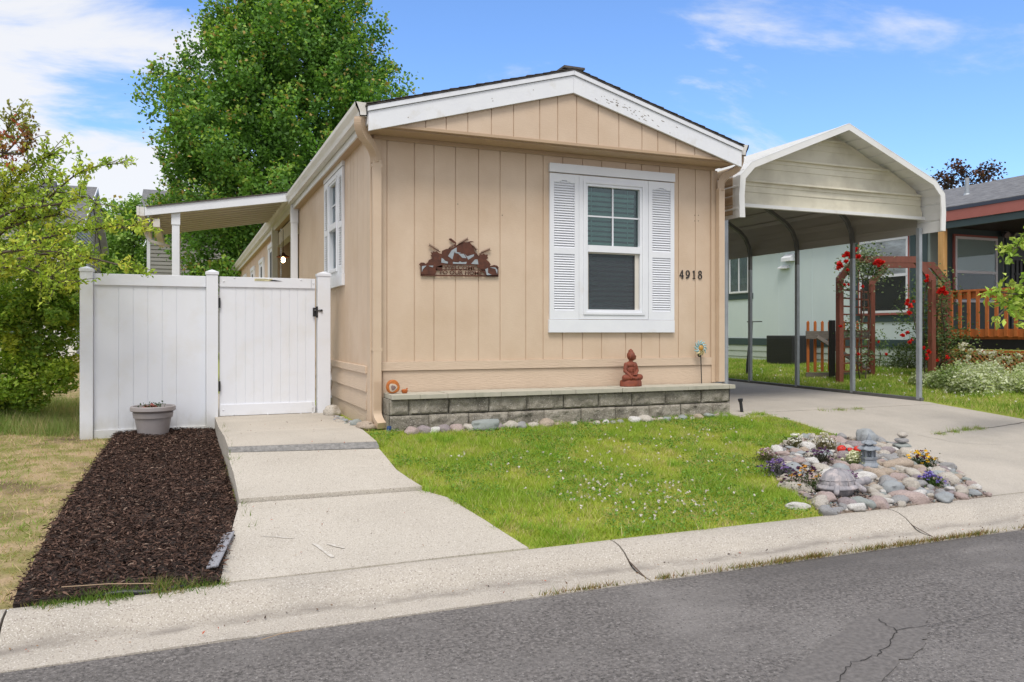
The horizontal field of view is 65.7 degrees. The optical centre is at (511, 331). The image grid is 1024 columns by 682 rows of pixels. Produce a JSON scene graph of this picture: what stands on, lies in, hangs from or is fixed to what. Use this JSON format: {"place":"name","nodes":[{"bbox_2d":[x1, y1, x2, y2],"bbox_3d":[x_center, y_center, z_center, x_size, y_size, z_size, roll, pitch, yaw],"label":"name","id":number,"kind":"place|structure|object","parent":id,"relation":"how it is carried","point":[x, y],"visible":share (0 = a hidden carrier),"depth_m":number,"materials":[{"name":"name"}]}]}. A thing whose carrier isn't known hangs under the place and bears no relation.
{"place":"outdoors","nodes":[
{"label":"outdoors","id":0,"kind":"place"},
{"bbox_2d":[0,393,79,436],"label":"tall grass","id":1,"kind":"structure","parent":0,"point":[54,414],"depth_m":9.95,"materials":[{"name":"plant"}]},
{"bbox_2d":[215,394,334,439],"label":"path","id":2,"kind":"structure","parent":0,"point":[264,419],"depth_m":9.19,"materials":[{"name":"concrete"}]},
{"bbox_2d":[218,421,376,471],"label":"path","id":3,"kind":"structure","parent":0,"point":[299,433],"depth_m":7.75,"materials":[{"name":"concrete"}]},
{"bbox_2d":[228,448,421,508],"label":"path","id":4,"kind":"structure","parent":0,"point":[263,476],"depth_m":6.38,"materials":[{"name":"concrete"}]},
{"bbox_2d":[228,442,378,451],"bbox_3d":[-1.897,1.054,7.280,1.336,0.055,0.100,0,0,-15],"label":"path step edge","id":5,"kind":"object","parent":4,"relation":"on","point":[357,445],"visible":1,"depth_m":7.26,"materials":[{"name":"concrete"}]},
{"bbox_2d":[221,490,528,583],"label":"path","id":6,"kind":"structure","parent":0,"point":[351,524],"depth_m":5.09,"materials":[{"name":"concrete"}]},
{"bbox_2d":[0,530,1023,681],"bbox_3d":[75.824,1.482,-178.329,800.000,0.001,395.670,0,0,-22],"label":"road","id":7,"kind":"structure","parent":0,"point":[769,623],"depth_m":3.88,"materials":[{"name":"asphalt"}]},
{"bbox_2d":[528,524,1023,595],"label":"kerb weeds","id":8,"kind":"object","parent":7,"relation":"on","point":[819,555],"visible":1,"depth_m":5.18,"materials":[{"name":"green plant"}]},
{"bbox_2d":[772,607,929,681],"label":"asphalt patch","id":9,"kind":"object","parent":7,"relation":"on","point":[855,642],"visible":1,"depth_m":3.69,"materials":[{"name":"asphalt"}]},
{"bbox_2d":[0,342,1023,609],"bbox_3d":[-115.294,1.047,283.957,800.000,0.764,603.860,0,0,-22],"label":"ground","id":10,"kind":"structure","parent":0,"point":[6,580],"depth_m":6.60,"materials":[{"name":"plant"}]},
{"bbox_2d":[0,209,97,415],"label":"garden shrub","id":11,"kind":"object","parent":10,"relation":"on","point":[25,351],"visible":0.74,"depth_m":10.11,"materials":[{"name":"green plant"}]},
{"bbox_2d":[0,405,107,604],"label":"side lawn grass","id":12,"kind":"structure","parent":10,"relation":"on","point":[29,484],"depth_m":6.92,"materials":[{"name":"plant"}]},
{"bbox_2d":[0,181,108,357],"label":"white house","id":13,"kind":"structure","parent":10,"relation":"on","point":[91,192],"depth_m":35.43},
{"bbox_2d":[0,98,163,309],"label":"ornamental tree","id":14,"kind":"object","parent":10,"relation":"on","point":[21,198],"visible":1,"depth_m":8.53,"materials":[{"name":"green plant"}]},
{"bbox_2d":[4,427,237,607],"bbox_3d":[-2.997,1.266,6.655,1.163,0.265,5.520,0,0,-22],"label":"mulch bed","id":15,"kind":"object","parent":10,"relation":"on","point":[43,598],"visible":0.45,"depth_m":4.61,"materials":[{"name":"wood"}]},
{"bbox_2d":[130,400,175,435],"bbox_3d":[-4.047,0.969,8.948,0.476,0.400,0.476,0,0,-22],"label":"planter pot","id":16,"kind":"object","parent":15,"relation":"on","point":[152,418],"visible":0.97,"depth_m":8.79,"materials":[{"name":"beige plastic"}]},
{"bbox_2d":[206,531,233,568],"bbox_3d":[-1.706,1.270,4.659,0.062,0.043,0.657,0,0,-12],"label":"garden edging","id":17,"kind":"object","parent":15,"relation":"on","point":[218,558],"visible":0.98,"depth_m":4.56,"materials":[{"name":"grey"}]},
{"bbox_2d":[101,192,146,274],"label":"broadleaf tree","id":18,"kind":"object","parent":10,"relation":"on","point":[124,243],"visible":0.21,"depth_m":44.87,"materials":[{"name":"green plant"}]},
{"bbox_2d":[20,569,229,610],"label":"bed front weeds","id":19,"kind":"object","parent":10,"relation":"on","point":[163,584],"visible":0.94,"depth_m":4.05,"materials":[{"name":"green plant"}]},
{"bbox_2d":[96,585,185,596],"bbox_3d":[-1.912,1.339,4.100,0.421,0.037,0.037,0,0,-22],"label":"landscape fabric","id":20,"kind":"object","parent":10,"relation":"on","point":[138,591],"visible":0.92,"depth_m":4.08,"materials":[{"name":"grey plastic"}]},
{"bbox_2d":[79,266,218,439],"bbox_3d":[-4.205,0.285,9.250,1.476,2.070,0.146,0,0,-22],"label":"vinyl fence","id":21,"kind":"object","parent":10,"relation":"on","point":[144,339],"visible":0.78,"depth_m":9.22,"materials":[{"name":"plastic"}]},
{"bbox_2d":[138,189,231,352],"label":"grey house","id":22,"kind":"structure","parent":10,"relation":"on","point":[160,264],"depth_m":38.31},
{"bbox_2d":[136,191,297,277],"bbox_3d":[-5.475,-0.616,14.736,2.540,3.632,3.470,0,0,-22],"label":"porch awning","id":23,"kind":"object","parent":10,"relation":"on","point":[175,220],"visible":0.54,"depth_m":13.67,"materials":[{"name":"white paint"}]},
{"bbox_2d":[111,0,423,294],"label":"maple tree","id":24,"kind":"object","parent":10,"relation":"on","point":[263,97],"visible":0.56,"depth_m":28.05,"materials":[{"name":"green plant"}]},
{"bbox_2d":[315,271,330,412],"bbox_3d":[-2.378,0.193,10.005,0.175,1.914,0.146,0,0,-22],"label":"gate post","id":25,"kind":"object","parent":10,"relation":"on","point":[323,343],"visible":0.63,"depth_m":9.95,"materials":[{"name":"white plastic"}]},
{"bbox_2d":[218,276,322,415],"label":"vinyl gate","id":26,"kind":"structure","parent":25,"relation":"attached to","point":[267,346],"depth_m":9.73,"materials":[{"name":"white"}]},
{"bbox_2d":[0,540,649,672],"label":"kerb","id":27,"kind":"structure","parent":10,"relation":"on","point":[152,622],"depth_m":4.15,"materials":[{"name":"concrete"}]},
{"bbox_2d":[9,420,1017,651],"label":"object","id":28,"kind":"object","parent":27,"relation":"on","point":[453,590],"visible":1,"depth_m":4.63,"materials":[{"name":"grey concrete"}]},
{"bbox_2d":[323,405,340,415],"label":"rock","id":29,"kind":"object","parent":10,"relation":"on","point":[328,410],"visible":0.73,"depth_m":9.66,"materials":[{"name":"stone"}]},
{"bbox_2d":[356,421,376,430],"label":"rock","id":30,"kind":"object","parent":10,"relation":"on","point":[366,425],"visible":0.72,"depth_m":8.27,"materials":[{"name":"stone"}]},
{"bbox_2d":[404,426,419,434],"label":"rock","id":31,"kind":"object","parent":10,"relation":"on","point":[411,429],"visible":0.83,"depth_m":8.08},
{"bbox_2d":[471,419,499,431],"bbox_3d":[-0.283,0.995,8.428,0.320,0.142,0.168,-2,-4,-22],"label":"rock","id":32,"kind":"object","parent":10,"relation":"on","point":[483,424],"visible":0.8,"depth_m":8.36,"materials":[{"name":"stone"}]},
{"bbox_2d":[231,65,748,428],"bbox_3d":[-3.706,-0.881,19.608,4.928,4.223,23.116,0,0,-22],"label":"mobile home","id":33,"kind":"object","parent":10,"relation":"on","point":[588,209],"visible":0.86,"depth_m":9.20,"materials":[{"name":"beige paint"}]},
{"bbox_2d":[258,257,264,277],"bbox_3d":[-6.344,-1.265,20.096,0.049,1.170,1.240,0,0,-22],"label":"window","id":34,"kind":"structure","parent":33,"relation":"in","point":[261,263],"depth_m":19.67,"materials":[{"name":"white paint"}]},
{"bbox_2d":[267,243,271,277],"bbox_3d":[-5.389,-1.040,17.785,0.049,1.920,1.440,0,0,-22],"label":"window","id":35,"kind":"structure","parent":33,"relation":"in","point":[269,247],"depth_m":18.00,"materials":[{"name":"white paint"}]},
{"bbox_2d":[328,171,337,276],"bbox_3d":[-2.308,-1.390,10.467,0.137,1.320,0.740,0,0,-22],"label":"window","id":36,"kind":"structure","parent":33,"relation":"in","point":[332,192],"depth_m":10.66,"materials":[{"name":"white paint"}]},
{"bbox_2d":[419,237,498,276],"bbox_3d":[-0.581,-0.835,8.809,0.930,0.448,0.010,0,0,-22],"label":"welcome sign","id":37,"kind":"object","parent":33,"relation":"attached to","point":[463,252],"visible":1,"depth_m":8.81,"materials":[{"name":"metal"}]},
{"bbox_2d":[579,175,647,319],"bbox_3d":[1.210,-1.002,9.602,0.950,1.700,0.137,0,0,-22],"label":"window","id":38,"kind":"structure","parent":33,"relation":"in","point":[613,212],"depth_m":9.63,"materials":[{"name":"white paint"}]},
{"bbox_2d":[539,418,554,427],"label":"rock","id":39,"kind":"object","parent":10,"relation":"on","point":[547,421],"visible":0.6,"depth_m":8.67,"materials":[{"name":"stone"}]},
{"bbox_2d":[382,383,734,431],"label":"retaining wall","id":40,"kind":"structure","parent":10,"relation":"on","point":[401,411],"depth_m":8.89,"materials":[{"name":"concrete"}]},
{"bbox_2d":[386,380,399,392],"bbox_3d":[-1.252,0.573,8.344,0.147,0.146,0.068,0,0,-22],"label":"orange ornament","id":41,"kind":"object","parent":40,"relation":"on","point":[392,386],"visible":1,"depth_m":8.32,"materials":[{"name":"ceramic"}]},
{"bbox_2d":[620,349,642,386],"bbox_3d":[1.417,0.423,9.464,0.316,0.447,0.205,0,0,-34],"label":"seated statue","id":42,"kind":"object","parent":40,"relation":"on","point":[631,377],"visible":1,"depth_m":9.41,"materials":[{"name":"ceramic"}]},
{"bbox_2d":[694,340,707,382],"bbox_3d":[2.360,0.371,9.942,0.206,0.550,0.068,0,0,-22],"label":"sun stake","id":43,"kind":"object","parent":40,"relation":"on","point":[701,346],"visible":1,"depth_m":9.94,"materials":[{"name":"yellow metal"}]},
{"bbox_2d":[364,410,833,547],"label":"lawn grass","id":44,"kind":"structure","parent":10,"relation":"on","point":[510,493],"depth_m":6.79,"materials":[{"name":"plant"}]},
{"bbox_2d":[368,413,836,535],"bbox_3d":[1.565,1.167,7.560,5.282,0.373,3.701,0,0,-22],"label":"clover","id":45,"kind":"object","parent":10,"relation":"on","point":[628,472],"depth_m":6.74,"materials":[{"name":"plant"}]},
{"bbox_2d":[611,509,941,581],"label":"kerb","id":46,"kind":"structure","parent":10,"relation":"on","point":[679,552],"depth_m":5.34,"materials":[{"name":"concrete"}]},
{"bbox_2d":[767,335,813,364],"bbox_3d":[6.968,0.456,19.813,0.762,0.740,0.962,0,0,-22],"label":"air conditioner","id":47,"kind":"object","parent":10,"relation":"on","point":[780,348],"visible":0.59,"depth_m":19.47,"materials":[{"name":"grey plastic"}]},
{"bbox_2d":[784,502,811,510],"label":"rock","id":48,"kind":"object","parent":10,"relation":"on","point":[796,505],"visible":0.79,"depth_m":5.99,"materials":[{"name":"stone"}]},
{"bbox_2d":[797,441,815,448],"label":"rock","id":49,"kind":"object","parent":10,"relation":"on","point":[809,445],"visible":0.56,"depth_m":7.98,"materials":[{"name":"stone"}]},
{"bbox_2d":[829,320,834,377],"bbox_3d":[6.290,0.372,15.600,0.090,1.210,0.090,0,0,-22],"label":"black post","id":50,"kind":"object","parent":10,"relation":"on","point":[831,349],"visible":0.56,"depth_m":15.57,"materials":[{"name":"black metal"}]},
{"bbox_2d":[806,321,870,377],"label":"picket gate","id":51,"kind":"structure","parent":10,"relation":"on","point":[822,335],"depth_m":16.09,"materials":[{"name":"orange wood"}]},
{"bbox_2d":[728,175,1023,366],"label":"teal house","id":52,"kind":"structure","parent":10,"relation":"on","point":[983,219],"depth_m":17.77,"materials":[{"name":"paint"}]},
{"bbox_2d":[729,257,747,293],"bbox_3d":[6.417,-1.660,22.439,0.027,1.120,0.860,0,0,-22],"label":"window","id":53,"kind":"structure","parent":52,"relation":"in","point":[738,268],"depth_m":22.44,"materials":[{"name":"white paint"}]},
{"bbox_2d":[859,236,907,313],"bbox_3d":[8.330,-1.255,17.814,0.027,1.650,1.330,0,0,-22],"label":"window","id":54,"kind":"structure","parent":52,"relation":"in","point":[884,302],"depth_m":17.64,"materials":[{"name":"glass"}]},
{"bbox_2d":[953,234,997,302],"bbox_3d":[10.032,-1.366,17.175,1.347,1.452,0.039,0,0,-22],"label":"window","id":55,"kind":"structure","parent":52,"relation":"in","point":[975,256],"depth_m":17.18,"materials":[{"name":"glass"}]},
{"bbox_2d":[1011,248,1023,328],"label":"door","id":56,"kind":"structure","parent":52,"relation":"in","point":[1018,266],"depth_m":17.68,"materials":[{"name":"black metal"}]},
{"bbox_2d":[767,437,985,513],"bbox_3d":[3.242,1.262,7.305,1.710,0.254,3.249,0,0,14],"label":"rock garden bed","id":57,"kind":"object","parent":10,"relation":"on","point":[894,506],"visible":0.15,"depth_m":6.39,"materials":[{"name":"stone"}]},
{"bbox_2d":[752,447,782,462],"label":"flowering plant","id":58,"kind":"object","parent":57,"relation":"on","point":[769,456],"visible":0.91,"depth_m":7.41,"materials":[{"name":"white plant"}]},
{"bbox_2d":[756,455,793,475],"bbox_3d":[2.349,1.175,6.979,0.367,0.164,0.342,0,0,0],"label":"flowering plant","id":59,"kind":"object","parent":57,"relation":"on","point":[781,469],"visible":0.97,"depth_m":6.96,"materials":[{"name":"purple plant"}]},
{"bbox_2d":[785,462,803,474],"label":"rock","id":60,"kind":"object","parent":57,"relation":"on","point":[795,465],"visible":0.46,"depth_m":7.01,"materials":[{"name":"stone"}]},
{"bbox_2d":[782,433,808,447],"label":"flowering plant","id":61,"kind":"object","parent":57,"relation":"on","point":[795,441],"visible":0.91,"depth_m":8.08,"materials":[{"name":"white plant"}]},
{"bbox_2d":[776,481,815,492],"bbox_3d":[2.334,1.283,6.522,0.311,0.113,0.103,3,0,29],"label":"rock","id":62,"kind":"object","parent":57,"relation":"on","point":[803,487],"visible":0.59,"depth_m":6.48,"materials":[{"name":"stone"}]},
{"bbox_2d":[771,464,822,491],"bbox_3d":[2.437,1.190,6.553,0.491,0.217,0.507,0,0,-37],"label":"flowering plant","id":63,"kind":"object","parent":57,"relation":"on","point":[800,477],"visible":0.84,"depth_m":6.53,"materials":[{"name":"orange plant"}]},
{"bbox_2d":[811,495,829,504],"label":"rock","id":64,"kind":"object","parent":57,"relation":"on","point":[819,498],"visible":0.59,"depth_m":6.10,"materials":[{"name":"stone"}]},
{"bbox_2d":[804,446,844,464],"bbox_3d":[2.915,1.156,7.475,0.390,0.156,0.370,0,0,-22],"label":"flowering plant","id":65,"kind":"object","parent":57,"relation":"on","point":[822,457],"visible":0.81,"depth_m":7.45,"materials":[{"name":"purple plant"}]},
{"bbox_2d":[812,432,840,449],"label":"flowering plant","id":66,"kind":"object","parent":57,"relation":"on","point":[823,442],"visible":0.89,"depth_m":8.02,"materials":[{"name":"white plant"}]},
{"bbox_2d":[816,491,836,502],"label":"rock","id":67,"kind":"object","parent":57,"relation":"on","point":[831,497],"visible":0.56,"depth_m":6.17,"materials":[{"name":"stone"}]},
{"bbox_2d":[818,505,837,515],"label":"rock","id":68,"kind":"object","parent":57,"relation":"on","point":[826,510],"visible":0.93,"depth_m":5.85,"materials":[{"name":"stone"}]},
{"bbox_2d":[816,468,870,496],"bbox_3d":[2.679,1.229,6.445,0.464,0.260,0.290,0,0,-22],"label":"turtle statue","id":69,"kind":"object","parent":57,"relation":"on","point":[842,482],"visible":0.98,"depth_m":6.34,"materials":[{"name":"grey stone"}]},
{"bbox_2d":[837,497,856,504],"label":"rock","id":70,"kind":"object","parent":57,"relation":"on","point":[846,500],"visible":0.47,"depth_m":6.08,"materials":[{"name":"stone"}]},
{"bbox_2d":[847,503,865,511],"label":"rock","id":71,"kind":"object","parent":57,"relation":"on","point":[858,507],"visible":0.96,"depth_m":5.96,"materials":[{"name":"stone"}]},
{"bbox_2d":[836,450,878,463],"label":"flowering plant","id":72,"kind":"object","parent":57,"relation":"on","point":[852,456],"visible":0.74,"depth_m":7.37,"materials":[{"name":"white plant"}]},
{"bbox_2d":[852,496,875,509],"bbox_3d":[2.704,1.330,6.106,0.190,0.125,0.152,-2,-5,39],"label":"rock","id":73,"kind":"object","parent":57,"relation":"on","point":[867,502],"visible":0.52,"depth_m":6.05,"materials":[{"name":"stone"}]},
{"bbox_2d":[854,471,877,480],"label":"rock","id":74,"kind":"object","parent":57,"relation":"on","point":[872,476],"visible":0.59,"depth_m":6.87,"materials":[{"name":"stone"}]},
{"bbox_2d":[856,428,878,441],"bbox_3d":[3.805,1.140,8.525,0.202,0.210,0.237,0,0,-17],"label":"rock","id":75,"kind":"object","parent":57,"relation":"on","point":[862,434],"visible":0.57,"depth_m":8.46,"materials":[{"name":"stone"}]},
{"bbox_2d":[857,434,880,467],"bbox_3d":[3.288,1.102,7.313,0.196,0.340,0.200,0,0,-22],"label":"stone lantern","id":76,"kind":"object","parent":57,"relation":"on","point":[867,449],"visible":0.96,"depth_m":7.27,"materials":[{"name":"stone"}]},
{"bbox_2d":[863,468,887,477],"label":"rock","id":77,"kind":"object","parent":57,"relation":"on","point":[878,472],"visible":0.46,"depth_m":6.95,"materials":[{"name":"stone"}]},
{"bbox_2d":[868,495,889,508],"bbox_3d":[2.841,1.334,6.152,0.147,0.114,0.201,5,4,14],"label":"rock","id":78,"kind":"object","parent":57,"relation":"on","point":[881,502],"visible":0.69,"depth_m":6.08,"materials":[{"name":"stone"}]},
{"bbox_2d":[882,457,913,467],"bbox_3d":[3.582,1.245,7.398,0.317,0.136,0.146,-5,-2,-5],"label":"rock","id":79,"kind":"object","parent":57,"relation":"on","point":[904,461],"visible":0.52,"depth_m":7.35,"materials":[{"name":"stone"}]},
{"bbox_2d":[889,472,907,480],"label":"rock","id":80,"kind":"object","parent":57,"relation":"on","point":[899,476],"visible":0.49,"depth_m":6.90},
{"bbox_2d":[891,495,908,502],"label":"rock","id":81,"kind":"object","parent":57,"relation":"on","point":[895,498],"visible":0.71,"depth_m":6.23,"materials":[{"name":"stone"}]},
{"bbox_2d":[892,432,911,448],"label":"stacked stones","id":82,"kind":"object","parent":57,"relation":"on","point":[903,440],"visible":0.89,"depth_m":8.22,"materials":[{"name":"stone"}]},
{"bbox_2d":[897,447,919,459],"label":"rock","id":83,"kind":"object","parent":57,"relation":"on","point":[902,451],"visible":0.41,"depth_m":7.78,"materials":[{"name":"stone"}]},
{"bbox_2d":[902,480,920,488],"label":"rock","id":84,"kind":"object","parent":57,"relation":"on","point":[913,483],"visible":0.62,"depth_m":6.62,"materials":[{"name":"stone"}]},
{"bbox_2d":[904,467,921,475],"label":"rock","id":85,"kind":"object","parent":57,"relation":"on","point":[909,471],"visible":0.62,"depth_m":7.04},
{"bbox_2d":[897,448,939,469],"bbox_3d":[3.832,1.185,7.495,0.388,0.198,0.502,0,0,41],"label":"flowering plant","id":86,"kind":"object","parent":57,"relation":"on","point":[926,461],"visible":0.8,"depth_m":7.47,"materials":[{"name":"yellow plant"}]},
{"bbox_2d":[918,468,949,487],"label":"flowering plant","id":87,"kind":"object","parent":57,"relation":"on","point":[935,481],"visible":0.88,"depth_m":6.76,"materials":[{"name":"purple plant"}]},
{"bbox_2d":[934,491,954,502],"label":"rock","id":88,"kind":"object","parent":57,"relation":"on","point":[945,497],"visible":0.94,"depth_m":6.29,"materials":[{"name":"stone"}]},
{"bbox_2d":[937,472,959,484],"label":"rock","id":89,"kind":"object","parent":57,"relation":"on","point":[953,478],"visible":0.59,"depth_m":6.85,"materials":[{"name":"stone"}]},
{"bbox_2d":[954,492,969,499],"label":"rock","id":90,"kind":"object","parent":57,"relation":"on","point":[961,496],"visible":0.97,"depth_m":6.41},
{"bbox_2d":[739,365,1016,401],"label":"daisies","id":91,"kind":"object","parent":10,"relation":"on","point":[874,383],"visible":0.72,"depth_m":14.78,"materials":[{"name":"white plant"}]},
{"bbox_2d":[855,329,902,367],"bbox_3d":[8.083,0.363,17.525,0.936,0.877,0.947,0,0,-22],"label":"wispy weed","id":92,"kind":"object","parent":10,"relation":"on","point":[880,355],"visible":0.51,"depth_m":17.45,"materials":[{"name":"green plant"}]},
{"bbox_2d":[880,480,904,492],"bbox_3d":[3.140,1.299,6.566,0.201,0.146,0.170,4,-6,-40],"label":"rock","id":93,"kind":"object","parent":10,"relation":"on","point":[888,486],"visible":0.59,"depth_m":6.51,"materials":[{"name":"stone"}]},
{"bbox_2d":[836,256,950,382],"bbox_3d":[7.485,-0.207,15.500,2.795,2.426,1.328,0,0,0],"label":"garden arbor","id":94,"kind":"object","parent":10,"relation":"on","point":[904,261],"visible":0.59,"depth_m":14.89,"materials":[{"name":"red wood"}]},
{"bbox_2d":[833,241,900,378],"bbox_3d":[6.628,-0.452,15.059,1.611,2.802,1.089,0,0,-22],"label":"climbing rose","id":95,"kind":"object","parent":94,"relation":"attached to","point":[862,268],"visible":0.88,"depth_m":14.98,"materials":[{"name":"red plant"}]},
{"bbox_2d":[884,339,927,369],"bbox_3d":[8.515,0.466,17.011,0.989,0.711,1.024,0,0,-22],"label":"leafy bush","id":96,"kind":"object","parent":10,"relation":"on","point":[899,360],"visible":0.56,"depth_m":16.94,"materials":[{"name":"green plant"}]},
{"bbox_2d":[888,489,929,504],"bbox_3d":[3.151,1.327,6.319,0.314,0.137,0.171,6,0,24],"label":"rock","id":97,"kind":"object","parent":10,"relation":"on","point":[918,498],"visible":0.63,"depth_m":6.25,"materials":[{"name":"stone"}]},
{"bbox_2d":[877,263,997,372],"bbox_3d":[8.043,-0.101,15.318,2.363,2.456,1.607,0,0,8],"label":"climbing rose","id":98,"kind":"object","parent":10,"relation":"on","point":[944,334],"visible":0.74,"depth_m":15.14,"materials":[{"name":"green plant"}]},
{"bbox_2d":[889,493,1023,540],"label":"kerb","id":99,"kind":"structure","parent":10,"relation":"on","point":[999,512],"depth_m":6.09,"materials":[{"name":"concrete"}]},
{"bbox_2d":[908,359,1023,395],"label":"variegated shrub","id":100,"kind":"object","parent":10,"relation":"on","point":[989,377],"visible":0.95,"depth_m":12.72,"materials":[{"name":"green plant"}]},
{"bbox_2d":[926,158,1007,189],"bbox_3d":[22.216,-3.702,37.844,5.370,9.628,5.202,0,0,-22],"label":"plum tree","id":101,"kind":"object","parent":10,"relation":"on","point":[950,181],"visible":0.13,"depth_m":37.48,"materials":[{"name":"purple plant"}]},
{"bbox_2d":[938,287,1023,371],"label":"front deck","id":102,"kind":"structure","parent":10,"relation":"on","point":[1006,338],"depth_m":15.53,"materials":[{"name":"orange wood"}]},
{"bbox_2d":[950,341,1023,372],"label":"white umbel plant","id":103,"kind":"object","parent":10,"relation":"on","point":[1007,358],"visible":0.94,"depth_m":14.29,"materials":[{"name":"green plant"}]},
{"bbox_2d":[977,226,1023,329],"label":"young tree","id":104,"kind":"object","parent":10,"relation":"on","point":[1015,306],"visible":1,"depth_m":8.72,"materials":[{"name":"green plant"}]},
{"bbox_2d":[715,381,935,416],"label":"driveway","id":105,"kind":"structure","parent":0,"point":[763,397],"depth_m":12.01,"materials":[{"name":"concrete"}]},
{"bbox_2d":[715,123,945,400],"bbox_3d":[3.318,-0.921,14.214,3.756,3.925,7.055,0,0,-22],"label":"carport","id":106,"kind":"object","parent":105,"relation":"on","point":[850,184],"visible":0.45,"depth_m":11.68,"materials":[{"name":"white metal"}]},
{"bbox_2d":[728,357,1023,417],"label":"lawn grass","id":107,"kind":"structure","parent":0,"point":[758,365],"depth_m":14.81,"materials":[{"name":"plant"}]},
{"bbox_2d":[740,404,1023,495],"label":"driveway","id":108,"kind":"structure","parent":0,"point":[985,461],"depth_m":9.36,"materials":[{"name":"concrete"}]},
{"bbox_2d":[929,424,986,435],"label":"crack weeds","id":109,"kind":"object","parent":108,"relation":"on","point":[963,429],"visible":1,"depth_m":9.51,"materials":[{"name":"green plant"}]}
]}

